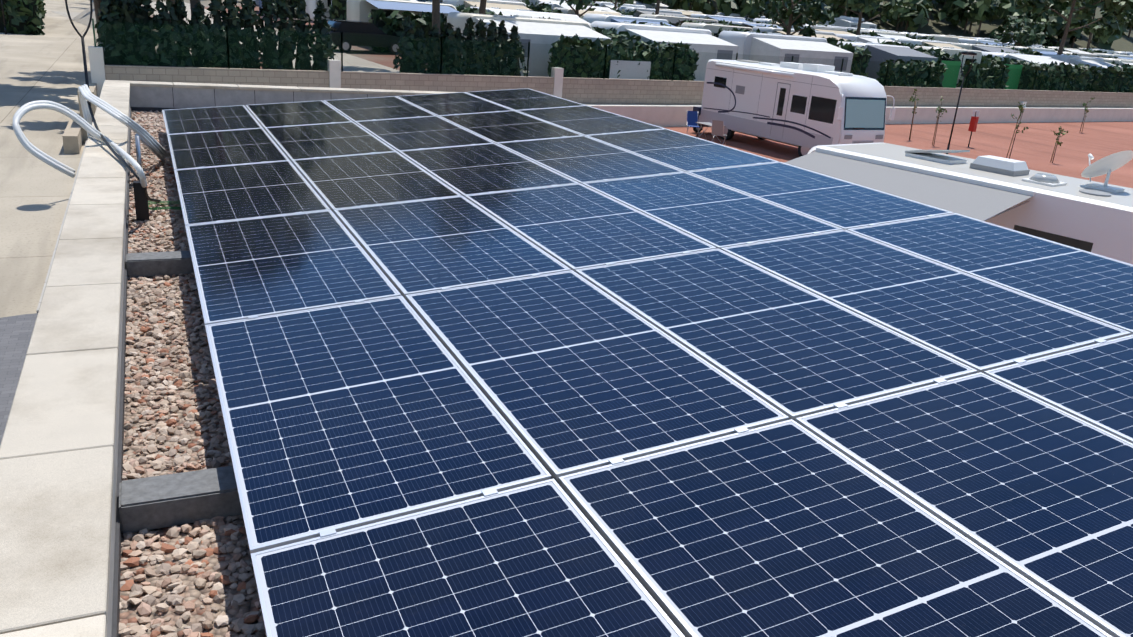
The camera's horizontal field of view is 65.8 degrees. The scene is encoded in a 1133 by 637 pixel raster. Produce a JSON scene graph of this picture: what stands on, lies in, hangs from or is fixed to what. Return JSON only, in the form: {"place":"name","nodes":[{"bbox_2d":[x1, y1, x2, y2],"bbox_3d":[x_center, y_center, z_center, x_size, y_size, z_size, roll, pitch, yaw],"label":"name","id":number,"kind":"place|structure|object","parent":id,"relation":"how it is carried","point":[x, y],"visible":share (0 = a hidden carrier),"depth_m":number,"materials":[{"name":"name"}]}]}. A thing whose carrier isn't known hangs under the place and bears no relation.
{"place":"outdoors","nodes":[
{"label":"outdoors","id":0,"kind":"place"},
{"bbox_2d":[0,139,87,444],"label":"road","id":1,"kind":"structure","parent":0,"point":[16,331],"depth_m":11.58,"materials":[{"name":"concrete"}]},
{"bbox_2d":[62,82,97,153],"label":"concrete block","id":2,"kind":"structure","parent":1,"relation":"on","point":[75,136],"depth_m":25.34,"materials":[{"name":"beige concrete"}]},
{"bbox_2d":[0,0,97,317],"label":"pavement","id":3,"kind":"structure","parent":0,"point":[35,192],"depth_m":24.82,"materials":[{"name":"concrete"}]},
{"bbox_2d":[1,0,6,33],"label":"lamp","id":4,"kind":"object","parent":3,"relation":"on","point":[3,18],"visible":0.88,"depth_m":63.50,"materials":[{"name":"black metal"}]},
{"bbox_2d":[0,0,46,34],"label":"hedge","id":5,"kind":"object","parent":3,"relation":"on","point":[26,17],"visible":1,"depth_m":64.76,"materials":[{"name":"green plant"}]},
{"bbox_2d":[93,0,101,43],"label":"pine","id":6,"kind":"object","parent":3,"relation":"on","point":[97,4],"visible":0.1,"depth_m":37.38,"materials":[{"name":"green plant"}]},
{"bbox_2d":[52,2,399,72],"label":"ground","id":7,"kind":"structure","parent":0,"point":[83,17],"depth_m":42.85,"materials":[{"name":"concrete"}]},
{"bbox_2d":[119,110,558,636],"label":"roof gravel","id":8,"kind":"structure","parent":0,"point":[129,615],"depth_m":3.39,"materials":[{"name":"beige gravel"}]},
{"bbox_2d":[119,251,242,532],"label":"concrete ballast blocks","id":9,"kind":"object","parent":8,"relation":"on","point":[162,501],"depth_m":3.38,"materials":[{"name":"concrete"}]},
{"bbox_2d":[150,0,1132,87],"bbox_3d":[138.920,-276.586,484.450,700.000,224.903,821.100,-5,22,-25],"label":"terrain","id":10,"kind":"structure","parent":0,"point":[945,27],"depth_m":132.47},
{"bbox_2d":[100,0,138,54],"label":"roadside cypress","id":11,"kind":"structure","parent":10,"relation":"on","point":[103,41],"depth_m":29.74,"materials":[{"name":"green plant"}]},
{"bbox_2d":[190,0,200,20],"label":"trunk","id":12,"kind":"object","parent":10,"relation":"on","point":[193,3],"visible":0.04,"depth_m":32.54,"materials":[{"name":"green plant"}]},
{"bbox_2d":[92,0,335,70],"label":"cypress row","id":13,"kind":"object","parent":10,"relation":"on","point":[214,48],"visible":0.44,"depth_m":30.69,"materials":[{"name":"green plant"}]},
{"bbox_2d":[253,0,262,11],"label":"caravan","id":14,"kind":"object","parent":10,"relation":"on","point":[258,3],"visible":0.04,"depth_m":67.27,"materials":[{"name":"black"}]},
{"bbox_2d":[305,0,418,20],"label":"caravan","id":15,"kind":"object","parent":10,"relation":"on","point":[311,6],"visible":0.06,"depth_m":58.71,"materials":[{"name":"white metal"}]},
{"bbox_2d":[325,19,402,53],"bbox_3d":[-10.659,-14.776,45.903,4.500,1.520,1.870,-10,24,-36],"label":"car","id":16,"kind":"object","parent":10,"relation":"on","point":[362,33],"visible":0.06,"depth_m":44.92,"materials":[{"name":"black paint"}]},
{"bbox_2d":[347,0,460,23],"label":"caravan","id":17,"kind":"object","parent":10,"relation":"on","point":[358,10],"visible":0.25,"depth_m":49.52,"materials":[{"name":"white metal"}]},
{"bbox_2d":[432,0,439,33],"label":"trunk","id":18,"kind":"object","parent":10,"relation":"on","point":[435,11],"visible":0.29,"depth_m":39.10,"materials":[{"name":"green plant"}]},
{"bbox_2d":[393,13,528,75],"bbox_3d":[-4.252,-11.105,36.568,6.397,2.915,1.571,-10,24,-35],"label":"cypress row","id":19,"kind":"object","parent":10,"relation":"on","point":[468,63],"visible":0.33,"depth_m":36.26,"materials":[{"name":"green plant"}]},
{"bbox_2d":[479,0,486,13],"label":"trunk","id":20,"kind":"object","parent":10,"relation":"on","point":[482,9],"visible":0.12,"depth_m":47.51,"materials":[{"name":"brown plant"}]},
{"bbox_2d":[442,0,532,10],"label":"caravan","id":21,"kind":"object","parent":10,"relation":"on","point":[509,5],"visible":0.1,"depth_m":64.67,"materials":[{"name":"white metal"}]},
{"bbox_2d":[447,12,610,76],"bbox_3d":[-1.199,-13.571,43.541,8.300,2.672,4.708,-9,24,-34],"label":"home","id":22,"kind":"object","parent":10,"relation":"on","point":[543,34],"visible":0.23,"depth_m":41.45,"materials":[{"name":"white plastic"},{"name":"dark fabric"}]},
{"bbox_2d":[470,7,590,24],"bbox_3d":[-2.734,-18.083,55.030,8.300,2.552,4.708,-7,23,-30],"label":"caravan","id":23,"kind":"object","parent":10,"relation":"on","point":[533,14],"visible":0.08,"depth_m":54.73,"materials":[{"name":"white metal"}]},
{"bbox_2d":[521,0,567,5],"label":"caravan","id":24,"kind":"object","parent":10,"relation":"on","point":[547,1],"visible":0.06,"depth_m":94.00,"materials":[{"name":"white metal"}]},
{"bbox_2d":[557,0,596,16],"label":"round tree","id":25,"kind":"object","parent":10,"relation":"on","point":[579,4],"visible":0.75,"depth_m":63.91,"materials":[{"name":"green plant"}]},
{"bbox_2d":[539,2,615,11],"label":"caravan","id":26,"kind":"object","parent":10,"relation":"on","point":[554,5],"visible":0.06,"depth_m":82.62,"materials":[{"name":"white metal"}]},
{"bbox_2d":[554,7,621,16],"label":"caravan","id":27,"kind":"object","parent":10,"relation":"on","point":[569,11],"visible":0.12,"depth_m":69.83,"materials":[{"name":"white metal"}]},
{"bbox_2d":[590,1,645,8],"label":"caravan","id":28,"kind":"object","parent":10,"relation":"on","point":[607,4],"visible":0.02,"depth_m":99.60,"materials":[{"name":"white"}]},
{"bbox_2d":[610,0,626,9],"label":"round tree","id":29,"kind":"object","parent":10,"relation":"on","point":[618,4],"visible":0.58,"depth_m":92.00,"materials":[{"name":"green plant"}]},
{"bbox_2d":[547,34,698,80],"bbox_3d":[2.863,-12.120,41.625,8.480,2.453,1.666,-9,24,-34],"label":"box hedge","id":30,"kind":"object","parent":10,"relation":"on","point":[587,49],"visible":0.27,"depth_m":40.59,"materials":[{"name":"green plant"}]},
{"bbox_2d":[608,59,650,79],"bbox_3d":[2.967,-11.457,41.107,2.435,1.350,0.060,-9,24,-34],"label":"sign board","id":31,"kind":"object","parent":30,"relation":"attached to","point":[637,70],"depth_m":40.98,"materials":[{"name":"white metal"}]},
{"bbox_2d":[583,13,675,26],"bbox_3d":[4.367,-19.249,59.719,7.100,2.695,4.708,-11,25,-37],"label":"caravan","id":32,"kind":"object","parent":10,"relation":"on","point":[589,17],"visible":0.08,"depth_m":59.11,"materials":[{"name":"white metal"}]},
{"bbox_2d":[633,0,668,8],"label":"caravan","id":33,"kind":"object","parent":10,"relation":"on","point":[662,6],"visible":0.06,"depth_m":115.94,"materials":[{"name":"white metal"}]},
{"bbox_2d":[619,7,689,17],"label":"caravan","id":34,"kind":"object","parent":10,"relation":"on","point":[638,12],"visible":0.15,"depth_m":88.14,"materials":[{"name":"white metal"}]},
{"bbox_2d":[655,0,659,14],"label":"pine","id":35,"kind":"object","parent":10,"relation":"on","point":[657,7],"visible":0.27,"depth_m":81.14,"materials":[{"name":"brown plant"}]},
{"bbox_2d":[590,21,738,80],"bbox_3d":[4.961,-14.572,47.668,8.300,2.738,4.708,-10,24,-36],"label":"home","id":36,"kind":"object","parent":10,"relation":"on","point":[706,44],"visible":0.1,"depth_m":46.89,"materials":[{"name":"white plastic"},{"name":"dark fabric"}]},
{"bbox_2d":[639,14,717,26],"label":"caravan","id":37,"kind":"object","parent":10,"relation":"on","point":[673,20],"visible":0.23,"depth_m":75.51,"materials":[{"name":"white metal"}]},
{"bbox_2d":[659,9,701,16],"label":"caravan","id":38,"kind":"object","parent":10,"relation":"on","point":[688,13],"visible":0.17,"depth_m":105.45,"materials":[{"name":"white metal"}]},
{"bbox_2d":[261,0,1132,82],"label":"pitch hedges","id":39,"kind":"object","parent":10,"relation":"on","point":[388,25],"visible":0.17,"depth_m":55.94,"materials":[{"name":"green plant"}]},
{"bbox_2d":[681,22,752,36],"bbox_3d":[10.745,-20.718,65.448,6.500,2.606,2.308,-9,24,-34],"label":"caravan","id":40,"kind":"object","parent":10,"relation":"on","point":[713,28],"visible":0.23,"depth_m":64.04,"materials":[{"name":"white metal"}]},
{"bbox_2d":[690,14,748,21],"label":"caravan","id":41,"kind":"object","parent":10,"relation":"on","point":[722,18],"visible":0.25,"depth_m":93.39,"materials":[{"name":"white metal"}]},
{"bbox_2d":[716,12,764,19],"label":"caravan","id":42,"kind":"object","parent":10,"relation":"on","point":[738,15],"visible":0.1,"depth_m":110.72,"materials":[{"name":"white"}]},
{"bbox_2d":[725,21,780,27],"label":"caravan","id":43,"kind":"object","parent":10,"relation":"on","point":[748,24],"visible":0.23,"depth_m":80.37,"materials":[{"name":"white metal"}]},
{"bbox_2d":[753,18,780,26],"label":"caravan","id":44,"kind":"object","parent":10,"relation":"on","point":[763,20],"visible":0.08,"depth_m":98.40,"materials":[{"name":"white metal"}]},
{"bbox_2d":[761,0,805,27],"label":"round tree","id":45,"kind":"object","parent":10,"relation":"on","point":[774,15],"visible":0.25,"depth_m":90.73,"materials":[{"name":"green plant"}]},
{"bbox_2d":[718,31,852,72],"bbox_3d":[12.924,-15.848,53.100,8.300,2.725,4.708,-8,23,-32],"label":"caravan","id":46,"kind":"object","parent":10,"relation":"on","point":[778,48],"visible":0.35,"depth_m":51.67,"materials":[{"name":"white plastic"},{"name":"dark fabric"}]},
{"bbox_2d":[752,0,833,36],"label":"round tree","id":47,"kind":"object","parent":10,"relation":"on","point":[797,18],"visible":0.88,"depth_m":63.83,"materials":[{"name":"green plant"}]},
{"bbox_2d":[752,26,845,40],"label":"caravan","id":48,"kind":"object","parent":10,"relation":"on","point":[819,34],"visible":0.12,"depth_m":68.53,"materials":[{"name":"white metal"}]},
{"bbox_2d":[792,25,855,34],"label":"caravan","id":49,"kind":"object","parent":10,"relation":"on","point":[835,30],"visible":0.1,"depth_m":86.15,"materials":[{"name":"white metal"}]},
{"bbox_2d":[805,24,853,29],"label":"caravan","id":50,"kind":"object","parent":10,"relation":"on","point":[849,28],"visible":0.08,"depth_m":104.92,"materials":[{"name":"white"}]},
{"bbox_2d":[819,16,876,28],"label":"caravan","id":51,"kind":"object","parent":10,"relation":"on","point":[843,21],"visible":0.21,"depth_m":120.93,"materials":[{"name":"white metal"}]},
{"bbox_2d":[589,0,1132,49],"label":"trees","id":52,"kind":"object","parent":10,"relation":"on","point":[913,14],"visible":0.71,"depth_m":128.05,"materials":[{"name":"green plant"}]},
{"bbox_2d":[819,0,903,34],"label":"pine","id":53,"kind":"object","parent":10,"relation":"on","point":[838,8],"visible":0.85,"depth_m":78.80,"materials":[{"name":"green plant"}]},
{"bbox_2d":[836,34,899,43],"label":"caravan","id":54,"kind":"object","parent":10,"relation":"on","point":[865,38],"visible":0.06,"depth_m":73.43,"materials":[{"name":"white metal"}]},
{"bbox_2d":[851,27,895,32],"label":"caravan","id":55,"kind":"object","parent":10,"relation":"on","point":[871,29],"visible":0.17,"depth_m":108.39,"materials":[{"name":"white"}]},
{"bbox_2d":[860,30,910,40],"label":"caravan","id":56,"kind":"object","parent":10,"relation":"on","point":[896,36],"visible":0.15,"depth_m":91.53,"materials":[{"name":"white metal"}]},
{"bbox_2d":[837,41,937,78],"bbox_3d":[20.942,-17.046,58.527,6.500,2.575,4.708,-9,24,-34],"label":"caravan","id":57,"kind":"object","parent":10,"relation":"on","point":[880,53],"visible":0.19,"depth_m":57.22,"materials":[{"name":"white"}]},
{"bbox_2d":[898,38,966,49],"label":"caravan","id":58,"kind":"object","parent":10,"relation":"on","point":[930,43],"visible":0.17,"depth_m":78.50,"materials":[{"name":"white metal"}]},
{"bbox_2d":[909,34,958,42],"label":"caravan","id":59,"kind":"object","parent":10,"relation":"on","point":[946,39],"visible":0.21,"depth_m":97.12,"materials":[{"name":"white metal"}]},
{"bbox_2d":[913,46,981,85],"bbox_3d":[27.478,-18.602,64.316,6.500,2.632,2.308,-9,24,-34],"label":"caravan","id":60,"kind":"object","parent":10,"relation":"on","point":[951,51],"visible":0.17,"depth_m":63.87,"materials":[{"name":"white metal"}]},
{"bbox_2d":[941,60,960,87],"bbox_3d":[25.146,-15.963,57.666,2.235,2.050,0.060,-9,24,-34],"label":"green windbreak","id":61,"kind":"object","parent":10,"relation":"on","point":[950,74],"visible":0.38,"depth_m":57.74,"materials":[{"name":"green fabric"}]},
{"bbox_2d":[930,34,973,38],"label":"caravan","id":62,"kind":"object","parent":10,"relation":"on","point":[958,37],"visible":0.1,"depth_m":118.34,"materials":[{"name":"white"}]},
{"bbox_2d":[959,38,1001,45],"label":"caravan","id":63,"kind":"object","parent":10,"relation":"on","point":[972,41],"visible":0.25,"depth_m":101.45,"materials":[{"name":"white"}]},
{"bbox_2d":[973,37,999,40],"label":"caravan","id":64,"kind":"object","parent":10,"relation":"on","point":[989,39],"visible":0.1,"depth_m":122.48,"materials":[{"name":"white"}]},
{"bbox_2d":[951,42,1023,53],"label":"caravan","id":65,"kind":"object","parent":10,"relation":"on","point":[986,48],"visible":0.17,"depth_m":82.89,"materials":[{"name":"white"}]},
{"bbox_2d":[876,59,1132,92],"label":"hedges","id":66,"kind":"object","parent":10,"relation":"on","point":[1055,73],"visible":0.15,"depth_m":62.17,"materials":[{"name":"green plant"}]},
{"bbox_2d":[1002,63,1022,89],"bbox_3d":[31.306,-16.943,61.831,2.635,2.050,0.060,-9,24,-34],"label":"green windbreak","id":67,"kind":"object","parent":10,"relation":"on","point":[1014,73],"visible":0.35,"depth_m":62.02,"materials":[{"name":"green fabric"}]},
{"bbox_2d":[994,16,1047,46],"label":"round tree","id":68,"kind":"object","parent":10,"relation":"on","point":[1025,35],"visible":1,"depth_m":90.78,"materials":[{"name":"green plant"}]},
{"bbox_2d":[998,42,1045,48],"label":"caravan","id":69,"kind":"object","parent":10,"relation":"on","point":[1033,45],"visible":0.04,"depth_m":106.33,"materials":[{"name":"white"}]},
{"bbox_2d":[982,51,1074,67],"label":"caravan","id":70,"kind":"object","parent":10,"relation":"on","point":[1035,58],"visible":0.12,"depth_m":67.47,"materials":[{"name":"white metal"}]},
{"bbox_2d":[1010,46,1063,54],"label":"caravan","id":71,"kind":"object","parent":10,"relation":"on","point":[1042,51],"visible":0.08,"depth_m":88.74,"materials":[{"name":"white metal"}]},
{"bbox_2d":[1043,46,1092,53],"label":"caravan","id":72,"kind":"object","parent":10,"relation":"on","point":[1070,49],"visible":0.06,"depth_m":112.00,"materials":[{"name":"white"}]},
{"bbox_2d":[1013,0,1132,54],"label":"pine","id":73,"kind":"object","parent":10,"relation":"on","point":[1110,8],"visible":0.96,"depth_m":73.51,"materials":[{"name":"green plant"}]},
{"bbox_2d":[1055,51,1096,57],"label":"caravan","id":74,"kind":"object","parent":10,"relation":"on","point":[1083,54],"visible":0.1,"depth_m":94.20,"materials":[{"name":"white metal"}]},
{"bbox_2d":[1042,54,1121,77],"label":"caravan","id":75,"kind":"object","parent":10,"relation":"on","point":[1084,60],"visible":0.19,"depth_m":72.51,"materials":[{"name":"white metal"}]},
{"bbox_2d":[1048,0,1130,47],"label":"pine","id":76,"kind":"object","parent":10,"relation":"on","point":[1122,20],"visible":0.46,"depth_m":120.61,"materials":[{"name":"green plant"}]},
{"bbox_2d":[1079,48,1115,53],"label":"caravan","id":77,"kind":"object","parent":10,"relation":"on","point":[1108,51],"visible":0.08,"depth_m":117.63,"materials":[{"name":"white"}]},
{"bbox_2d":[1093,53,1132,58],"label":"caravan","id":78,"kind":"object","parent":10,"relation":"on","point":[1114,55],"visible":0.19,"depth_m":98.80,"materials":[{"name":"white metal"}]},
{"bbox_2d":[1095,57,1132,65],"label":"caravan","id":79,"kind":"object","parent":10,"relation":"on","point":[1121,61],"visible":0.19,"depth_m":77.60,"materials":[{"name":"white metal"}]},
{"bbox_2d":[1114,51,1132,54],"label":"caravan","id":80,"kind":"object","parent":10,"relation":"on","point":[1124,52],"visible":0.23,"depth_m":121.93,"materials":[{"name":"white"}]},
{"bbox_2d":[663,121,1132,187],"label":"ground","id":81,"kind":"structure","parent":0,"point":[1033,146],"depth_m":44.71,"materials":[{"name":"orange soil"}]},
{"bbox_2d":[686,111,699,134],"bbox_3d":[5.569,-8.546,38.466,0.524,1.061,0.670,1,20,-9],"label":"folding chair","id":82,"kind":"object","parent":81,"relation":"on","point":[692,118],"visible":0.81,"depth_m":38.60,"materials":[{"name":"blue fabric"}]},
{"bbox_2d":[693,106,710,132],"bbox_3d":[6.537,-9.087,40.056,1.700,1.150,0.600,-7,22,-29],"label":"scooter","id":83,"kind":"object","parent":81,"relation":"on","point":[698,109],"visible":0.27,"depth_m":39.69,"materials":[{"name":"black"}]},
{"bbox_2d":[695,122,725,142],"bbox_3d":[6.087,-7.892,37.223,0.700,0.737,1.200,-7,22,-29],"label":"camp table","id":84,"kind":"object","parent":81,"relation":"on","point":[709,124],"visible":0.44,"depth_m":37.21,"materials":[{"name":"grey plastic"}]},
{"bbox_2d":[711,120,726,145],"bbox_3d":[6.296,-7.668,36.152,0.524,1.061,0.670,15,22,26],"label":"camp chair","id":85,"kind":"object","parent":81,"relation":"on","point":[717,128],"visible":0.88,"depth_m":35.90,"materials":[{"name":"white fabric"}]},
{"bbox_2d":[698,59,895,156],"bbox_3d":[9.221,-8.841,36.380,3.058,3.542,8.521,-7,22,-29],"label":"motorhome","id":86,"kind":"object","parent":81,"relation":"on","point":[804,108],"visible":0.83,"depth_m":34.51,"materials":[{"name":"white"}]},
{"bbox_2d":[584,104,1132,126],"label":"white retaining wall","id":87,"kind":"structure","parent":81,"relation":"on","point":[667,115],"depth_m":53.95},
{"bbox_2d":[909,89,918,139],"bbox_3d":[17.153,-10.140,43.464,0.573,2.474,0.447,-1,20,-15],"label":"sapling","id":88,"kind":"object","parent":81,"relation":"on","point":[913,111],"visible":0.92,"depth_m":43.38,"materials":[{"name":"green plant"}]},
{"bbox_2d":[932,98,946,145],"bbox_3d":[17.721,-9.427,41.812,0.613,2.319,0.500,0,17,-14],"label":"sapling","id":89,"kind":"object","parent":81,"relation":"on","point":[939,109],"visible":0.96,"depth_m":41.77,"materials":[{"name":"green plant"}]},
{"bbox_2d":[784,143,1132,264],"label":"motorhome","id":90,"kind":"object","parent":81,"relation":"on","point":[1094,217],"visible":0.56,"depth_m":15.22,"materials":[{"name":"grey plastic"}]},
{"bbox_2d":[946,51,976,153],"bbox_3d":[17.079,-9.336,38.189,0.660,4.460,0.660,-7,22,-29],"label":"lamp","id":91,"kind":"object","parent":81,"relation":"on","point":[970,53],"visible":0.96,"depth_m":37.87,"materials":[{"name":"black metal"}]},
{"bbox_2d":[968,110,979,146],"bbox_3d":[19.759,-9.236,42.581,0.200,1.750,0.360,-7,22,-29],"label":"fire extinguisher","id":92,"kind":"object","parent":81,"relation":"on","point":[973,122],"visible":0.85,"depth_m":42.42,"materials":[{"name":"red metal"}]},
{"bbox_2d":[1006,102,1028,158],"bbox_3d":[20.095,-8.386,39.130,0.579,2.506,0.901,2,20,-7],"label":"sapling","id":93,"kind":"object","parent":81,"relation":"on","point":[1021,108],"visible":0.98,"depth_m":39.07,"materials":[{"name":"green plant"}]},
{"bbox_2d":[1050,126,1067,162],"bbox_3d":[21.909,-7.744,39.044,0.722,1.629,0.509,-6,22,-27],"label":"sapling","id":94,"kind":"object","parent":81,"relation":"on","point":[1058,134],"visible":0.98,"depth_m":39.01,"materials":[{"name":"green plant"}]},
{"bbox_2d":[1080,97,1094,132],"bbox_3d":[32.294,-12.711,54.517,0.510,2.230,0.672,11,20,17],"label":"sapling","id":95,"kind":"object","parent":81,"relation":"on","point":[1086,108],"visible":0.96,"depth_m":54.51,"materials":[{"name":"green plant"}]},
{"bbox_3d":[-0.348,-0.935,7.556,4.971,0.638,12.440,-5,22,-25],"label":"array","id":96,"kind":"object","parent":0,"visible":0},
{"bbox_2d":[162,88,1132,636],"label":"solar panel array","id":97,"kind":"object","parent":96,"relation":"on","point":[716,390],"visible":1,"depth_m":3.86,"materials":[{"name":"blue glass"}]},
{"label":"ground","id":98,"kind":"structure","parent":0,"visible":0},
{"bbox_2d":[65,0,92,121],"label":"tree","id":99,"kind":"object","parent":98,"relation":"on","point":[83,49],"visible":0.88,"depth_m":19.36,"materials":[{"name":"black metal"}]},
{"bbox_2d":[92,19,1128,92],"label":"wall pillar","id":100,"kind":"structure","parent":98,"relation":"on","point":[440,65],"depth_m":36.63,"materials":[{"name":"white concrete"}]},
{"bbox_2d":[100,42,1132,107],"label":"block wall","id":101,"kind":"structure","parent":98,"relation":"on","point":[606,91],"depth_m":38.50,"materials":[{"name":"concrete"}]},
{"bbox_2d":[88,46,563,97],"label":"wall pillars","id":102,"kind":"structure","parent":101,"relation":"attached to","point":[96,60],"depth_m":32.01,"materials":[{"name":"white concrete"}]},
{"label":"building walls","id":103,"kind":"object","parent":98,"relation":"on","visible":0},
{"bbox_2d":[12,84,181,220],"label":"roof conduits and cables","id":104,"kind":"object","parent":103,"relation":"on","point":[87,97],"visible":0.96,"depth_m":7.95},
{"bbox_2d":[107,86,404,636],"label":"parapet walls","id":105,"kind":"structure","parent":103,"relation":"on","point":[153,99],"depth_m":12.23,"materials":[{"name":"grey concrete"}]},
{"bbox_2d":[0,80,455,636],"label":"parapet coping","id":106,"kind":"object","parent":105,"relation":"on","point":[56,468],"visible":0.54,"depth_m":3.20,"materials":[{"name":"beige concrete"}]},
{"bbox_2d":[172,87,402,106],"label":"parapet joints","id":107,"kind":"object","parent":105,"relation":"attached to","point":[254,94],"visible":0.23,"depth_m":13.80,"materials":[{"name":"concrete"}]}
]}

